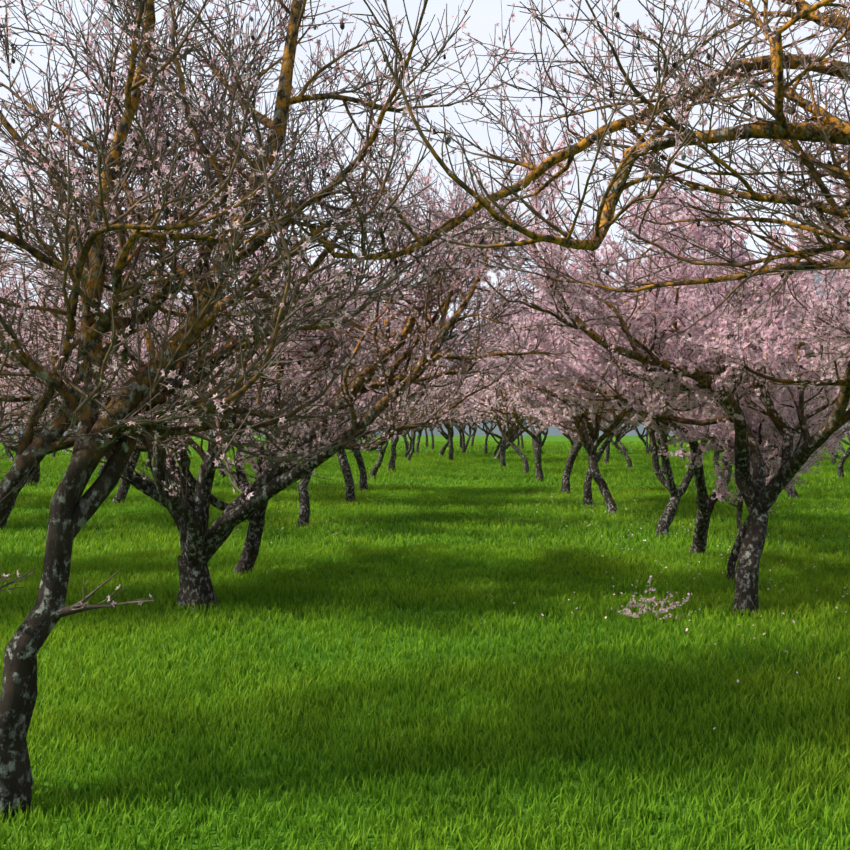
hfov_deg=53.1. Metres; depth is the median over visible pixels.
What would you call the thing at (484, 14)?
sky
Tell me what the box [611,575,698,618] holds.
branch
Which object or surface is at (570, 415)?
almond trees
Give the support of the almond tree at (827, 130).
on the ground
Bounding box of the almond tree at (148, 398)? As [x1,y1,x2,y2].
[0,0,603,821]
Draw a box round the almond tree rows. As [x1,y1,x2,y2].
[1,330,849,481]
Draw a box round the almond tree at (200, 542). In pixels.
[0,98,582,611]
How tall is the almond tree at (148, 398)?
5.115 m
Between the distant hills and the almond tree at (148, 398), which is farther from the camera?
the distant hills
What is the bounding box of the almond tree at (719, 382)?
[446,119,849,616]
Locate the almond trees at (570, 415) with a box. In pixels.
[0,167,849,583]
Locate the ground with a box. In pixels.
[0,436,849,849]
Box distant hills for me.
[7,269,849,435]
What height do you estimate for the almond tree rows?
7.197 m
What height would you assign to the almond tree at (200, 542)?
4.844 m
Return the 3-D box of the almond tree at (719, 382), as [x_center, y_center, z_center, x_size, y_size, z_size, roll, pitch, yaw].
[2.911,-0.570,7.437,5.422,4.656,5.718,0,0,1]
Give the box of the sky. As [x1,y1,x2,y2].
[0,0,849,330]
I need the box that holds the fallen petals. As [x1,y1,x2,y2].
[118,485,849,728]
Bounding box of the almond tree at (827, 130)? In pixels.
[119,0,849,374]

